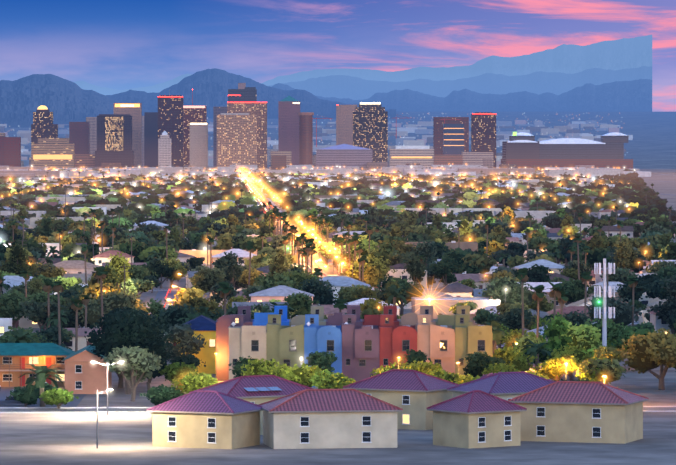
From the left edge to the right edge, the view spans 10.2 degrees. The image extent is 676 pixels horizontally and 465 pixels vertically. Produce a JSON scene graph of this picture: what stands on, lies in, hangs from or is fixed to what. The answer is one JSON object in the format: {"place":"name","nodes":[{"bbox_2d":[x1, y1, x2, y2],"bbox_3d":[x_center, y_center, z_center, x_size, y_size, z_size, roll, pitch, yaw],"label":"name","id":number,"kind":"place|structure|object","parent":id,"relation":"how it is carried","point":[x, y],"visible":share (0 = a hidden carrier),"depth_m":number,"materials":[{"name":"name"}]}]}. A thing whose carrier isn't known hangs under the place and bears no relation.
{"place":"outdoors","nodes":[
{"label":"outdoors","id":0,"kind":"place"},
{"bbox_2d":[0,389,85,406],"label":"parking court road","id":1,"kind":"structure","parent":0,"point":[4,393],"depth_m":610.16,"materials":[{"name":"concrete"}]},
{"bbox_2d":[0,382,46,403],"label":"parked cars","id":2,"kind":"object","parent":1,"relation":"on","point":[8,400],"visible":0.38,"depth_m":603.08,"materials":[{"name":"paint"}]},
{"bbox_2d":[31,105,57,143],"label":"skyscraper","id":3,"kind":"structure","parent":0,"point":[43,126],"depth_m":9137.38,"materials":[{"name":"grey"}]},
{"bbox_2d":[0,74,153,127],"bbox_3d":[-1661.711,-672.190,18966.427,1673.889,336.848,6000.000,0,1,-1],"label":"mountains","id":4,"kind":"structure","parent":0,"point":[64,101],"depth_m":17190.20,"materials":[{"name":"blue stone"}]},
{"bbox_2d":[74,74,191,94],"bbox_3d":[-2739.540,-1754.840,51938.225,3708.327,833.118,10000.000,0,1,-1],"label":"mountains","id":5,"kind":"structure","parent":0,"point":[156,88],"depth_m":51325.35,"materials":[{"name":"blue stone"}]},
{"bbox_2d":[183,89,206,164],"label":"skyscraper","id":6,"kind":"structure","parent":0,"point":[194,114],"depth_m":9042.23,"materials":[{"name":"grey"}]},
{"bbox_2d":[213,107,226,168],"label":"grey tower","id":7,"kind":"structure","parent":0,"point":[217,111],"depth_m":9393.14,"materials":[{"name":"grey"}]},
{"bbox_2d":[106,68,395,118],"bbox_3d":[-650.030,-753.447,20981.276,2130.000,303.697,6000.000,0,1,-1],"label":"mountains","id":8,"kind":"structure","parent":0,"point":[210,87],"depth_m":19467.80,"materials":[{"name":"blue stone"}]},
{"bbox_2d":[0,111,675,464],"bbox_3d":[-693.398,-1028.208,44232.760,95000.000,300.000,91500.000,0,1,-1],"label":"ground","id":9,"kind":"structure","parent":0,"point":[54,438],"depth_m":542.98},
{"bbox_2d":[0,133,4,165],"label":"building","id":10,"kind":"structure","parent":9,"relation":"on","point":[2,149],"depth_m":9078.58,"materials":[{"name":"grey"}]},
{"bbox_2d":[5,137,20,166],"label":"office building","id":11,"kind":"structure","parent":9,"relation":"on","point":[12,151],"depth_m":8787.35,"materials":[{"name":"brown"}]},
{"bbox_2d":[0,343,74,386],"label":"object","id":12,"kind":"structure","parent":9,"relation":"on","point":[16,359],"depth_m":651.87,"materials":[{"name":"orange paint"}]},
{"bbox_2d":[18,364,63,406],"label":"palm","id":13,"kind":"object","parent":9,"relation":"on","point":[42,375],"depth_m":599.49,"materials":[{"name":"green plant"}]},
{"bbox_2d":[31,138,74,169],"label":"office building","id":14,"kind":"structure","parent":9,"relation":"on","point":[53,153],"depth_m":8589.26,"materials":[{"name":"grey"}]},
{"bbox_2d":[69,122,89,153],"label":"office building","id":15,"kind":"structure","parent":9,"relation":"on","point":[79,135],"depth_m":8888.89,"materials":[{"name":"grey"}]},
{"bbox_2d":[75,154,94,167],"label":"building","id":16,"kind":"structure","parent":9,"relation":"on","point":[82,160],"depth_m":8725.62,"materials":[{"name":"brown"}]},
{"bbox_2d":[61,345,111,393],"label":"house","id":17,"kind":"structure","parent":9,"relation":"on","point":[84,374],"depth_m":632.05,"materials":[{"name":"pink paint"}]},
{"bbox_2d":[86,117,96,153],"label":"office tower","id":18,"kind":"structure","parent":9,"relation":"on","point":[93,133],"depth_m":9388.64,"materials":[{"name":"grey"}]},
{"bbox_2d":[101,163,120,167],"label":"building","id":19,"kind":"structure","parent":9,"relation":"on","point":[110,165],"depth_m":8253.88,"materials":[{"name":"brown"}]},
{"bbox_2d":[95,114,133,168],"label":"dark tower","id":20,"kind":"structure","parent":9,"relation":"on","point":[114,138],"depth_m":8693.35,"materials":[{"name":"grey"}]},
{"bbox_2d":[113,103,141,166],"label":"skyscraper","id":21,"kind":"structure","parent":9,"relation":"on","point":[134,110],"depth_m":9289.97,"materials":[{"name":"grey"}]},
{"bbox_2d":[142,116,143,166],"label":"building","id":22,"kind":"structure","parent":9,"relation":"on","point":[142,141],"depth_m":9490.85,"materials":[{"name":"grey"}]},
{"bbox_2d":[144,112,157,166],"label":"office tower","id":23,"kind":"structure","parent":9,"relation":"on","point":[150,139],"depth_m":9141.39,"materials":[{"name":"grey"}]},
{"bbox_2d":[158,131,170,166],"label":"skyscraper","id":24,"kind":"structure","parent":9,"relation":"on","point":[164,149],"depth_m":8443.19,"materials":[{"name":"grey"}]},
{"bbox_2d":[158,89,182,166],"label":"skyscraper","id":25,"kind":"structure","parent":9,"relation":"on","point":[170,115],"depth_m":8891.57,"materials":[{"name":"grey"}]},
{"bbox_2d":[177,315,215,373],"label":"house","id":26,"kind":"structure","parent":9,"relation":"on","point":[204,326],"depth_m":690.34,"materials":[{"name":"paint"}]},
{"bbox_2d":[190,123,207,168],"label":"office tower","id":27,"kind":"structure","parent":9,"relation":"on","point":[198,144],"depth_m":8593.88,"materials":[{"name":"grey"}]},
{"bbox_2d":[217,113,256,168],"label":"skyscraper","id":28,"kind":"structure","parent":9,"relation":"on","point":[236,137],"depth_m":8545.05,"materials":[{"name":"grey"}]},
{"bbox_2d":[227,83,266,168],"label":"tallest tower","id":29,"kind":"structure","parent":9,"relation":"on","point":[242,98],"depth_m":9045.65,"materials":[{"name":"brown"}]},
{"bbox_2d":[267,149,277,164],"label":"building","id":30,"kind":"structure","parent":9,"relation":"on","point":[269,156],"depth_m":10058.57,"materials":[{"name":"grey"}]},
{"bbox_2d":[272,156,285,169],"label":"building","id":31,"kind":"structure","parent":9,"relation":"on","point":[279,162],"depth_m":8393.85,"materials":[{"name":"brown"}]},
{"bbox_2d":[271,151,290,169],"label":"building","id":32,"kind":"structure","parent":9,"relation":"on","point":[287,154],"depth_m":8427.69,"materials":[{"name":"grey"}]},
{"bbox_2d":[278,95,299,164],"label":"skyscraper","id":33,"kind":"structure","parent":9,"relation":"on","point":[288,121],"depth_m":8996.15,"materials":[{"name":"grey"}]},
{"bbox_2d":[298,112,313,163],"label":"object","id":34,"kind":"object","parent":9,"relation":"on","point":[305,138],"visible":0.88,"depth_m":8799.88,"materials":[{"name":"brown"}]},
{"bbox_2d":[9,307,627,408],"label":"trees","id":35,"kind":"object","parent":9,"relation":"on","point":[127,327],"depth_m":628.47,"materials":[{"name":"green plant"}]},
{"bbox_2d":[312,115,332,146],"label":"red crane","id":36,"kind":"object","parent":9,"relation":"on","point":[316,118],"visible":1,"depth_m":8696.67,"materials":[{"name":"grey"}]},
{"bbox_2d":[8,185,639,368],"bbox_3d":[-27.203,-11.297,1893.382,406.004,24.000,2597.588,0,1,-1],"label":"palm trees","id":37,"kind":"object","parent":9,"relation":"on","point":[165,207],"visible":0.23,"depth_m":1357.18,"materials":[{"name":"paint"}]},
{"bbox_2d":[0,237,675,401],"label":"trees","id":38,"kind":"object","parent":9,"relation":"on","point":[649,347],"depth_m":887.83,"materials":[{"name":"green plant"}]},
{"bbox_2d":[0,168,675,223],"bbox_3d":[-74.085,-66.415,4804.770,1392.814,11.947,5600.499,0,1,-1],"label":"tree foliage","id":39,"kind":"object","parent":9,"relation":"on","point":[635,197],"visible":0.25,"depth_m":3076.79,"materials":[{"name":"green plant"}]},
{"bbox_2d":[0,120,675,216],"bbox_3d":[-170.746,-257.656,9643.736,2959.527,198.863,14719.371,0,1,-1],"label":"city buildings","id":40,"kind":"structure","parent":9,"relation":"on","point":[590,171],"depth_m":6050.08,"materials":[{"name":"paint"}]},
{"bbox_2d":[0,207,675,350],"bbox_3d":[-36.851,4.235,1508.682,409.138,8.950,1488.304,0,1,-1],"label":"houses","id":41,"kind":"structure","parent":9,"relation":"on","point":[75,268],"depth_m":1096.45,"materials":[{"name":"paint"}]},
{"bbox_2d":[0,204,675,284],"bbox_3d":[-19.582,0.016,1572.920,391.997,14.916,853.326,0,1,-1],"label":"trees","id":42,"kind":"object","parent":9,"relation":"on","point":[658,233],"depth_m":1485.90,"materials":[{"name":"green plant"}]},
{"bbox_2d":[0,165,675,373],"bbox_3d":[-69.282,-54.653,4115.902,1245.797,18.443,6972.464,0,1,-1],"label":"palms","id":43,"kind":"object","parent":9,"relation":"on","point":[497,332],"depth_m":1084.97,"materials":[{"name":"green plant"}]},
{"bbox_2d":[316,144,371,169],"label":"arena building","id":44,"kind":"structure","parent":9,"relation":"on","point":[344,155],"depth_m":8349.74,"materials":[{"name":"grey"}]},
{"bbox_2d":[336,104,356,144],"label":"beige tower","id":45,"kind":"structure","parent":9,"relation":"on","point":[344,124],"depth_m":9397.87,"materials":[{"name":"grey"}]},
{"bbox_2d":[91,298,605,448],"bbox_3d":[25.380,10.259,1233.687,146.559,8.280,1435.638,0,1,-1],"label":"street lamps","id":46,"kind":"object","parent":9,"relation":"on","point":[107,365],"visible":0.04,"depth_m":580.03,"materials":[{"name":"metal"}]},
{"bbox_2d":[216,306,492,386],"bbox_3d":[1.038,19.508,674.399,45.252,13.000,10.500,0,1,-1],"label":"coloured townhouses","id":47,"kind":"structure","parent":9,"relation":"on","point":[222,344],"depth_m":669.36,"materials":[{"name":"paint"}]},
{"bbox_2d":[353,102,387,161],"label":"dark glass tower","id":48,"kind":"structure","parent":9,"relation":"on","point":[370,125],"depth_m":8899.51,"materials":[{"name":"grey glass"}]},
{"bbox_2d":[367,162,386,168],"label":"building","id":49,"kind":"structure","parent":9,"relation":"on","point":[378,165],"depth_m":8310.65,"materials":[{"name":"grey"}]},
{"bbox_2d":[374,263,499,318],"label":"buildings","id":50,"kind":"structure","parent":9,"relation":"on","point":[441,305],"depth_m":901.23,"materials":[{"name":"paint"}]},
{"bbox_2d":[389,146,492,167],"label":"low-rise building","id":51,"kind":"structure","parent":9,"relation":"on","point":[424,156],"depth_m":8502.10,"materials":[{"name":"grey"}]},
{"bbox_2d":[433,117,468,154],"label":"office building","id":52,"kind":"structure","parent":9,"relation":"on","point":[438,123],"depth_m":9402.34,"materials":[{"name":"grey"}]},
{"bbox_2d":[443,124,463,154],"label":"building facade","id":53,"kind":"structure","parent":52,"relation":"attached to","point":[453,139],"depth_m":8802.68,"materials":[{"name":"blue"}]},
{"bbox_2d":[471,112,495,167],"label":"dark brown tower","id":54,"kind":"structure","parent":9,"relation":"on","point":[483,131],"depth_m":9003.65,"materials":[{"name":"grey"}]},
{"bbox_2d":[483,159,491,167],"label":"building","id":55,"kind":"structure","parent":9,"relation":"on","point":[486,162],"depth_m":8355.94,"materials":[{"name":"grey"}]},
{"bbox_2d":[499,164,516,167],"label":"building","id":56,"kind":"structure","parent":9,"relation":"on","point":[507,165],"depth_m":8205.40,"materials":[{"name":"grey"}]},
{"bbox_2d":[532,166,552,169],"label":"building","id":57,"kind":"structure","parent":9,"relation":"on","point":[540,167],"depth_m":8163.35,"materials":[{"name":"grey"}]},
{"bbox_2d":[501,132,632,168],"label":"stadium","id":58,"kind":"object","parent":9,"relation":"on","point":[523,150],"visible":0.96,"depth_m":8509.72,"materials":[{"name":"grey"}]},
{"bbox_2d":[594,259,614,345],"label":"cell tower","id":59,"kind":"structure","parent":9,"relation":"on","point":[604,320],"depth_m":688.02,"materials":[{"name":"metal"}]},
{"bbox_2d":[0,174,675,412],"bbox_3d":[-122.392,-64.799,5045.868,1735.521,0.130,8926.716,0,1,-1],"label":"roads","id":60,"kind":"structure","parent":0,"point":[161,294],"depth_m":596.65,"materials":[{"name":"grey asphalt"}]},
{"bbox_2d":[164,182,325,306],"bbox_3d":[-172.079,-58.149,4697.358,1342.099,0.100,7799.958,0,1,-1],"label":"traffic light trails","id":61,"kind":"object","parent":60,"relation":"on","point":[266,211],"depth_m":2887.41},
{"bbox_2d":[0,0,675,111],"label":"sky","id":62,"kind":"structure","parent":0,"point":[114,44],"materials":[{"name":"blue"}]},
{"bbox_2d":[146,369,648,448],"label":"houses","id":63,"kind":"structure","parent":0,"point":[502,409],"depth_m":520.15,"materials":[{"name":"paint"}]},
{"bbox_2d":[261,35,651,85],"bbox_3d":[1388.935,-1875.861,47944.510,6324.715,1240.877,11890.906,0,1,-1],"label":"mountains","id":64,"kind":"structure","parent":0,"point":[626,53],"depth_m":46779.24,"materials":[{"name":"blue stone"}]},
{"bbox_2d":[269,66,651,99],"bbox_3d":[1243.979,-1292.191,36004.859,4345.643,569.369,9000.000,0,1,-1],"label":"mountains","id":65,"kind":"structure","parent":0,"point":[358,88],"depth_m":34814.98,"materials":[{"name":"blue stone"}]},
{"bbox_2d":[272,79,651,111],"bbox_3d":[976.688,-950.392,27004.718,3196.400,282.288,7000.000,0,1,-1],"label":"mountains","id":66,"kind":"structure","parent":0,"point":[627,96],"depth_m":25013.37,"materials":[{"name":"blue stone"}]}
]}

